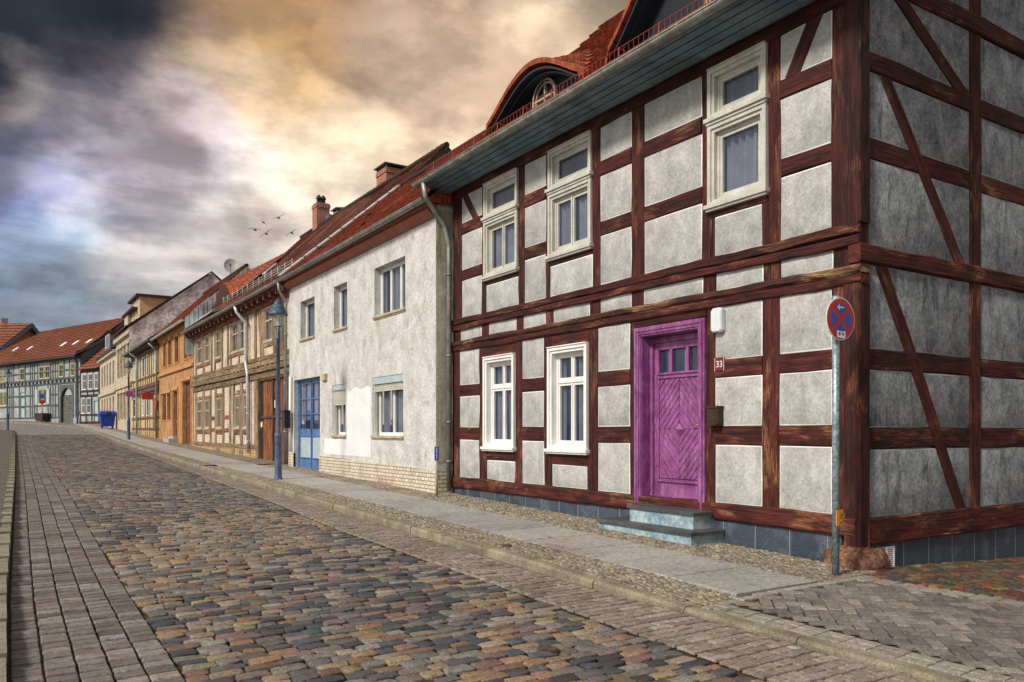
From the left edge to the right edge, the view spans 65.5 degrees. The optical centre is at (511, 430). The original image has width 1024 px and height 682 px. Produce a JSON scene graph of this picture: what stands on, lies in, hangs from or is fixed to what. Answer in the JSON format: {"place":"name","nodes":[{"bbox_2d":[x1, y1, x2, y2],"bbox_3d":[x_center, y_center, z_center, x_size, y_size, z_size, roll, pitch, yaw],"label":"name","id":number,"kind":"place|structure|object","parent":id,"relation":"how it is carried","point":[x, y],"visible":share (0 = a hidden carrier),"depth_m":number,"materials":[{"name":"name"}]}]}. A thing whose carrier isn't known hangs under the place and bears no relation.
{"place":"outdoors","nodes":[
{"label":"outdoors","id":0,"kind":"place"},
{"bbox_2d":[0,430,12,523],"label":"pavement","id":1,"kind":"structure","parent":0,"point":[6,436],"depth_m":24.82,"materials":[{"name":"tile"}]},
{"bbox_2d":[4,368,10,429],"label":"street lamp","id":2,"kind":"object","parent":1,"relation":"on","point":[7,371],"visible":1,"depth_m":55.72,"materials":[{"name":"metal"}]},
{"bbox_2d":[0,422,97,434],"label":"road","id":3,"kind":"structure","parent":0,"point":[26,429],"depth_m":58.44,"materials":[{"name":"grey stone"}]},
{"bbox_2d":[0,420,274,464],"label":"mosaic pavement","id":4,"kind":"structure","parent":0,"point":[232,456],"depth_m":33.82,"materials":[{"name":"grey stone"}]},
{"bbox_2d":[34,413,49,421],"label":"litter bin","id":5,"kind":"object","parent":4,"relation":"on","point":[38,416],"visible":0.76,"depth_m":77.10,"materials":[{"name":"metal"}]},
{"bbox_2d":[39,394,44,421],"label":"mandatory sign","id":6,"kind":"object","parent":4,"relation":"on","point":[42,401],"visible":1,"depth_m":75.95,"materials":[{"name":"metal"}]},
{"bbox_2d":[76,377,79,423],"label":"utility post","id":7,"kind":"object","parent":4,"relation":"on","point":[77,416],"visible":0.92,"depth_m":72.45,"materials":[{"name":"metal"}]},
{"bbox_2d":[98,411,115,428],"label":"waste container","id":8,"kind":"object","parent":4,"relation":"on","point":[106,418],"visible":1,"depth_m":60.12,"materials":[{"name":"plastic"}]},
{"bbox_2d":[124,360,132,439],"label":"street lamp","id":9,"kind":"object","parent":4,"relation":"on","point":[128,392],"visible":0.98,"depth_m":42.80,"materials":[{"name":"metal"}]},
{"bbox_2d":[205,424,391,465],"bbox_3d":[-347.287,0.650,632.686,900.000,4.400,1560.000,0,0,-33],"label":"ground","id":10,"kind":"structure","parent":0,"point":[303,426],"depth_m":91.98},
{"bbox_2d":[0,318,42,379],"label":"orange gabled house","id":11,"kind":"structure","parent":10,"relation":"on","point":[11,334],"depth_m":102.01,"materials":[{"name":"paint"}]},
{"bbox_2d":[0,318,123,423],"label":"long timbered house","id":12,"kind":"structure","parent":10,"relation":"on","point":[52,355],"depth_m":79.12,"materials":[{"name":"white paint"}]},
{"bbox_2d":[0,392,2,406],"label":"window","id":13,"kind":"structure","parent":12,"relation":"in","point":[0,392],"depth_m":84.31,"materials":[{"name":"glass"}]},
{"bbox_2d":[3,391,5,406],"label":"window","id":14,"kind":"structure","parent":12,"relation":"in","point":[4,393],"depth_m":84.00,"materials":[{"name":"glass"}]},
{"bbox_2d":[19,368,24,380],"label":"window","id":15,"kind":"structure","parent":12,"relation":"in","point":[20,369],"depth_m":81.44,"materials":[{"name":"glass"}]},
{"bbox_2d":[21,392,24,417],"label":"door","id":16,"kind":"structure","parent":12,"relation":"in","point":[22,398],"depth_m":81.43,"materials":[{"name":"blue paint"}]},
{"bbox_2d":[37,389,41,404],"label":"window","id":17,"kind":"structure","parent":12,"relation":"in","point":[39,390],"depth_m":79.07,"materials":[{"name":"glass"}]},
{"bbox_2d":[38,366,48,378],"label":"window","id":18,"kind":"structure","parent":12,"relation":"in","point":[40,367],"depth_m":78.95,"materials":[{"name":"glass"}]},
{"bbox_2d":[43,389,46,404],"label":"window","id":19,"kind":"structure","parent":12,"relation":"in","point":[44,390],"depth_m":78.28,"materials":[{"name":"glass"}]},
{"bbox_2d":[44,365,49,378],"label":"window","id":20,"kind":"structure","parent":12,"relation":"in","point":[47,366],"depth_m":77.94,"materials":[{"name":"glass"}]},
{"bbox_2d":[58,364,62,376],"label":"window","id":21,"kind":"structure","parent":12,"relation":"in","point":[59,365],"depth_m":76.41,"materials":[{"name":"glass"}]},
{"bbox_2d":[70,363,74,375],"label":"window","id":22,"kind":"structure","parent":12,"relation":"in","point":[70,363],"depth_m":74.98,"materials":[{"name":"glass"}]},
{"bbox_2d":[76,345,104,424],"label":"timbered house","id":23,"kind":"structure","parent":10,"relation":"on","point":[89,393],"depth_m":72.94,"materials":[{"name":"white paint"}]},
{"bbox_2d":[81,398,84,413],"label":"window","id":24,"kind":"structure","parent":23,"relation":"in","point":[82,405],"depth_m":73.68,"materials":[{"name":"white glass"}]},
{"bbox_2d":[82,374,86,389],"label":"window","id":25,"kind":"structure","parent":23,"relation":"in","point":[83,375],"depth_m":73.59,"materials":[{"name":"white glass"}]},
{"bbox_2d":[86,398,90,413],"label":"window","id":26,"kind":"structure","parent":23,"relation":"in","point":[87,405],"depth_m":73.09,"materials":[{"name":"white glass"}]},
{"bbox_2d":[87,373,92,389],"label":"window","id":27,"kind":"structure","parent":23,"relation":"in","point":[88,375],"depth_m":72.93,"materials":[{"name":"white glass"}]},
{"bbox_2d":[94,373,98,388],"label":"window","id":28,"kind":"structure","parent":23,"relation":"in","point":[95,374],"depth_m":72.06,"materials":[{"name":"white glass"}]},
{"bbox_2d":[95,401,97,423],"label":"door","id":29,"kind":"structure","parent":23,"relation":"in","point":[96,402],"depth_m":72.27,"materials":[{"name":"blue paint"}]},
{"bbox_2d":[95,329,122,427],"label":"long beige house","id":30,"kind":"structure","parent":10,"relation":"on","point":[106,359],"depth_m":65.01,"materials":[{"name":"paint"}]},
{"bbox_2d":[121,302,207,438],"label":"yellow timbered house","id":31,"kind":"structure","parent":10,"relation":"on","point":[145,388],"depth_m":48.22,"materials":[{"name":"paint"}]},
{"bbox_2d":[133,361,135,380],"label":"window","id":32,"kind":"structure","parent":31,"relation":"in","point":[134,363],"depth_m":52.99,"materials":[{"name":"white glass"}]},
{"bbox_2d":[134,398,135,416],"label":"window","id":33,"kind":"structure","parent":31,"relation":"in","point":[134,398],"depth_m":52.54,"materials":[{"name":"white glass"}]},
{"bbox_2d":[141,357,144,377],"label":"window","id":34,"kind":"structure","parent":31,"relation":"in","point":[142,357],"depth_m":50.01,"materials":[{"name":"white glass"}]},
{"bbox_2d":[141,397,144,415],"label":"window","id":35,"kind":"structure","parent":31,"relation":"in","point":[142,400],"depth_m":49.92,"materials":[{"name":"white glass"}]},
{"bbox_2d":[146,354,148,375],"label":"window","id":36,"kind":"structure","parent":31,"relation":"in","point":[148,354],"depth_m":47.89,"materials":[{"name":"white glass"}]},
{"bbox_2d":[146,399,148,415],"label":"window","id":37,"kind":"structure","parent":31,"relation":"in","point":[146,399],"depth_m":48.05,"materials":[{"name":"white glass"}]},
{"bbox_2d":[150,400,152,414],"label":"window","id":38,"kind":"structure","parent":31,"relation":"in","point":[151,401],"depth_m":47.01,"materials":[{"name":"white glass"}]},
{"bbox_2d":[110,271,220,431],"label":"beige town house","id":39,"kind":"structure","parent":10,"relation":"on","point":[145,316],"depth_m":55.64,"materials":[{"name":"paint"}]},
{"bbox_2d":[150,263,309,445],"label":"ochre house","id":40,"kind":"structure","parent":10,"relation":"on","point":[175,375],"depth_m":39.77,"materials":[{"name":"orange paint"}]},
{"bbox_2d":[162,395,165,421],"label":"window","id":41,"kind":"structure","parent":40,"relation":"in","point":[165,395],"depth_m":43.71,"materials":[{"name":"brown glass"}]},
{"bbox_2d":[166,394,169,420],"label":"window","id":42,"kind":"structure","parent":40,"relation":"in","point":[169,394],"depth_m":42.56,"materials":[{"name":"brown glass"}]},
{"bbox_2d":[176,392,176,435],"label":"door","id":43,"kind":"structure","parent":40,"relation":"in","point":[176,392],"depth_m":41.03,"materials":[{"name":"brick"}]},
{"bbox_2d":[186,382,189,444],"bbox_3d":[-15.403,-0.675,38.154,0.090,3.350,1.939,0,0,-33],"label":"door","id":44,"kind":"structure","parent":40,"relation":"in","point":[187,383],"depth_m":38.53,"materials":[{"name":"wood"}]},
{"bbox_2d":[224,259,237,273],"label":"satellite dish","id":45,"kind":"object","parent":40,"relation":"on","point":[230,265],"visible":0.95,"depth_m":40.57,"materials":[{"name":"metal"}]},
{"bbox_2d":[181,142,450,464],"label":"old timbered house","id":46,"kind":"structure","parent":10,"relation":"on","point":[233,383],"depth_m":30.14,"materials":[{"name":"beige brick"}]},
{"bbox_2d":[196,401,201,429],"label":"window","id":47,"kind":"structure","parent":46,"relation":"in","point":[198,403],"depth_m":35.98,"materials":[{"name":"beige glass"}]},
{"bbox_2d":[196,338,202,365],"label":"window","id":48,"kind":"structure","parent":46,"relation":"in","point":[199,348],"depth_m":35.94,"materials":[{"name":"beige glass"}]},
{"bbox_2d":[203,400,209,429],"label":"window","id":49,"kind":"structure","parent":46,"relation":"in","point":[206,402],"depth_m":34.47,"materials":[{"name":"beige glass"}]},
{"bbox_2d":[204,334,209,363],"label":"window","id":50,"kind":"structure","parent":46,"relation":"in","point":[206,338],"depth_m":34.47,"materials":[{"name":"beige glass"}]},
{"bbox_2d":[214,329,220,359],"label":"window","id":51,"kind":"structure","parent":46,"relation":"in","point":[217,336],"depth_m":32.78,"materials":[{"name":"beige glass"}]},
{"bbox_2d":[215,398,221,429],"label":"window","id":52,"kind":"structure","parent":46,"relation":"in","point":[219,400],"depth_m":32.42,"materials":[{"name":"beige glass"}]},
{"bbox_2d":[230,321,237,354],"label":"window","id":53,"kind":"structure","parent":46,"relation":"in","point":[234,324],"depth_m":30.45,"materials":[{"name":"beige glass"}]},
{"bbox_2d":[233,395,239,429],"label":"window","id":54,"kind":"structure","parent":46,"relation":"in","point":[236,398],"depth_m":30.17,"materials":[{"name":"beige glass"}]},
{"bbox_2d":[238,317,245,351],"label":"window","id":55,"kind":"structure","parent":46,"relation":"in","point":[241,349],"depth_m":29.60,"materials":[{"name":"beige glass"}]},
{"bbox_2d":[242,394,245,429],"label":"window","id":56,"kind":"structure","parent":46,"relation":"in","point":[244,396],"depth_m":29.12,"materials":[{"name":"beige glass"}]},
{"bbox_2d":[263,305,272,343],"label":"window","id":57,"kind":"structure","parent":46,"relation":"in","point":[265,311],"depth_m":26.71,"materials":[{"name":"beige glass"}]},
{"bbox_2d":[275,129,577,493],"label":"plastered house","id":58,"kind":"structure","parent":10,"relation":"on","point":[363,358],"depth_m":18.58,"materials":[{"name":"white paint"}]},
{"bbox_2d":[299,299,314,342],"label":"window","id":59,"kind":"structure","parent":58,"relation":"in","point":[312,303],"depth_m":22.91,"materials":[{"name":"white glass"}]},
{"bbox_2d":[298,377,319,469],"bbox_3d":[-5.652,0.050,22.671,0.269,3.100,2.283,0,0,-33],"label":"double door","id":60,"kind":"structure","parent":58,"relation":"in","point":[309,389],"depth_m":22.94,"materials":[{"name":"blue paint"}]},
{"bbox_2d":[330,384,345,437],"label":"window","id":61,"kind":"structure","parent":58,"relation":"in","point":[339,390],"depth_m":20.72,"materials":[{"name":"white glass"}]},
{"bbox_2d":[332,285,347,332],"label":"window","id":62,"kind":"structure","parent":58,"relation":"in","point":[344,288],"depth_m":20.70,"materials":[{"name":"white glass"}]},
{"bbox_2d":[370,374,403,439],"bbox_3d":[-2.684,-0.515,17.919,0.365,1.420,1.728,0,0,-33],"label":"window","id":63,"kind":"structure","parent":58,"relation":"in","point":[394,383],"depth_m":18.05,"materials":[{"name":"white glass"}]},
{"bbox_2d":[372,260,405,319],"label":"window","id":64,"kind":"structure","parent":58,"relation":"in","point":[394,278],"depth_m":18.05,"materials":[{"name":"white glass"}]},
{"bbox_2d":[0,421,971,681],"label":"kerb","id":65,"kind":"structure","parent":10,"relation":"on","point":[768,631],"depth_m":7.67,"materials":[{"name":"stone"}]},
{"bbox_2d":[411,0,1023,570],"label":"timber framed house","id":66,"kind":"structure","parent":10,"relation":"on","point":[749,188],"depth_m":9.93,"materials":[{"name":"grey paint"}]},
{"bbox_2d":[480,353,516,451],"bbox_3d":[-0.160,-0.498,14.512,0.325,1.747,1.117,0,0,-33],"label":"window","id":67,"kind":"structure","parent":66,"relation":"in","point":[508,360],"depth_m":14.63,"materials":[{"name":"white glass"}]},
{"bbox_2d":[481,167,518,222],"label":"window","id":68,"kind":"structure","parent":66,"relation":"in","point":[505,187],"depth_m":14.54,"materials":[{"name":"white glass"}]},
{"bbox_2d":[481,208,519,281],"bbox_3d":[-0.148,-3.343,14.463,0.273,1.107,1.202,0,0,-33],"label":"window","id":69,"kind":"structure","parent":66,"relation":"in","point":[505,225],"depth_m":14.47,"materials":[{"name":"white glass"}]},
{"bbox_2d":[544,341,589,454],"bbox_3d":[1.091,-0.499,12.848,0.630,1.747,1.111,0,0,-33],"label":"window","id":70,"kind":"structure","parent":66,"relation":"in","point":[578,352],"depth_m":12.89,"materials":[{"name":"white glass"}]},
{"bbox_2d":[545,130,593,194],"bbox_3d":[0.975,-4.246,12.718,0.275,0.712,1.193,0,0,-33],"label":"window","id":71,"kind":"structure","parent":66,"relation":"in","point":[577,165],"depth_m":12.75,"materials":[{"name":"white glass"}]},
{"bbox_2d":[545,176,593,261],"bbox_3d":[1.120,-3.343,12.812,0.620,1.107,1.193,0,0,-33],"label":"window","id":72,"kind":"structure","parent":66,"relation":"in","point":[562,242],"depth_m":12.78,"materials":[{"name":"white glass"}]},
{"bbox_2d":[650,332,697,498],"bbox_3d":[2.372,-0.213,10.969,0.327,2.485,1.080,0,0,-33],"label":"door","id":73,"kind":"structure","parent":66,"relation":"in","point":[673,392],"depth_m":11.03,"materials":[{"name":"purple paint"}]},
{"bbox_2d":[703,40,769,125],"bbox_3d":[2.825,-4.246,9.840,0.275,0.712,0.985,0,0,-33],"label":"window","id":74,"kind":"structure","parent":66,"relation":"in","point":[751,88],"depth_m":9.85,"materials":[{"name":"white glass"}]},
{"bbox_2d":[703,101,769,212],"bbox_3d":[2.825,-3.343,9.840,0.275,1.107,0.985,0,0,-33],"label":"window","id":75,"kind":"structure","parent":66,"relation":"in","point":[748,150],"depth_m":9.92,"materials":[{"name":"white glass"}]},
{"bbox_2d":[0,0,628,424],"label":"sky","id":76,"kind":"structure","parent":0,"point":[143,142],"materials":[{"name":"grey"}]},
{"bbox_2d":[6,434,767,681],"bbox_3d":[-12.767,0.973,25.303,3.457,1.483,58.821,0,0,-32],"label":"cobblestones","id":77,"kind":"structure","parent":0,"point":[209,529],"depth_m":6.95,"materials":[{"name":"stone"}]},
{"bbox_2d":[0,430,14,681],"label":"kerb","id":78,"kind":"structure","parent":77,"relation":"on","point":[6,527],"depth_m":8.62,"materials":[{"name":"stone"}]},
{"bbox_2d":[10,435,184,681],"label":"channel pavers","id":79,"kind":"object","parent":77,"relation":"on","point":[91,662],"visible":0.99,"depth_m":6.83,"materials":[{"name":"grey stone"}]},
{"bbox_2d":[129,499,162,502],"bbox_3d":[-6.761,1.311,14.740,0.600,0.036,0.600,0,0,-33],"label":"manhole cover","id":80,"kind":"object","parent":77,"relation":"on","point":[145,501],"visible":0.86,"depth_m":14.57,"materials":[{"name":"metal"}]},
{"bbox_2d":[96,434,919,681],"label":"channel pavers","id":81,"kind":"object","parent":77,"relation":"on","point":[758,656],"visible":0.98,"depth_m":6.74,"materials":[{"name":"grey stone"}]},
{"bbox_2d":[536,645,558,653],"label":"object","id":82,"kind":"object","parent":77,"relation":"on","point":[545,649],"visible":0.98,"depth_m":5.54,"materials":[{"name":"stone"}]},
{"bbox_2d":[265,464,1009,681],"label":"pavement bed","id":83,"kind":"object","parent":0,"point":[822,627],"visible":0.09,"depth_m":6.25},
{"bbox_2d":[434,447,438,496],"bbox_3d":[-1.442,0.807,15.122,0.092,1.007,0.076,0,0,-33],"label":"marker post","id":84,"kind":"object","parent":83,"relation":"on","point":[436,454],"visible":0.91,"depth_m":15.11,"materials":[{"name":"paint"}]},
{"bbox_2d":[75,424,815,596],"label":"pavement slabs","id":85,"kind":"structure","parent":83,"relation":"on","point":[733,579],"depth_m":10.20,"materials":[{"name":"grey concrete"}]},
{"bbox_2d":[208,464,875,606],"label":"mosaic setts","id":86,"kind":"structure","parent":83,"relation":"on","point":[817,571],"depth_m":9.67,"materials":[{"name":"stone"}]},
{"bbox_2d":[268,299,287,479],"bbox_3d":[-5.533,-0.960,18.852,0.450,4.335,0.450,0,0,-33],"label":"street lamp","id":87,"kind":"object","parent":86,"relation":"on","point":[277,310],"visible":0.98,"depth_m":18.81,"materials":[{"name":"metal"}]},
{"bbox_2d":[501,544,511,546],"bbox_3d":[-0.064,1.382,9.520,0.140,0.036,0.140,0,0,-33],"label":"valve cover","id":88,"kind":"object","parent":86,"relation":"on","point":[506,545],"visible":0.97,"depth_m":9.47,"materials":[{"name":"metal"}]},
{"bbox_2d":[596,503,724,545],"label":"door steps","id":89,"kind":"structure","parent":86,"relation":"on","point":[687,526],"depth_m":10.21,"materials":[{"name":"grey stone"}]},
{"bbox_2d":[826,295,854,575],"bbox_3d":[3.254,0.095,7.985,0.426,2.911,0.116,0,0,-33],"label":"no stopping sign","id":90,"kind":"object","parent":86,"relation":"on","point":[840,320],"visible":0.99,"depth_m":7.97,"materials":[{"name":"grey metal"}]},
{"bbox_2d":[701,575,1023,681],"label":"herringbone paving","id":91,"kind":"structure","parent":83,"relation":"on","point":[945,626],"depth_m":6.23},
{"bbox_2d":[842,557,1023,601],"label":"side street setts","id":92,"kind":"structure","parent":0,"point":[1002,578],"depth_m":8.14,"materials":[{"name":"stone"}]}
]}

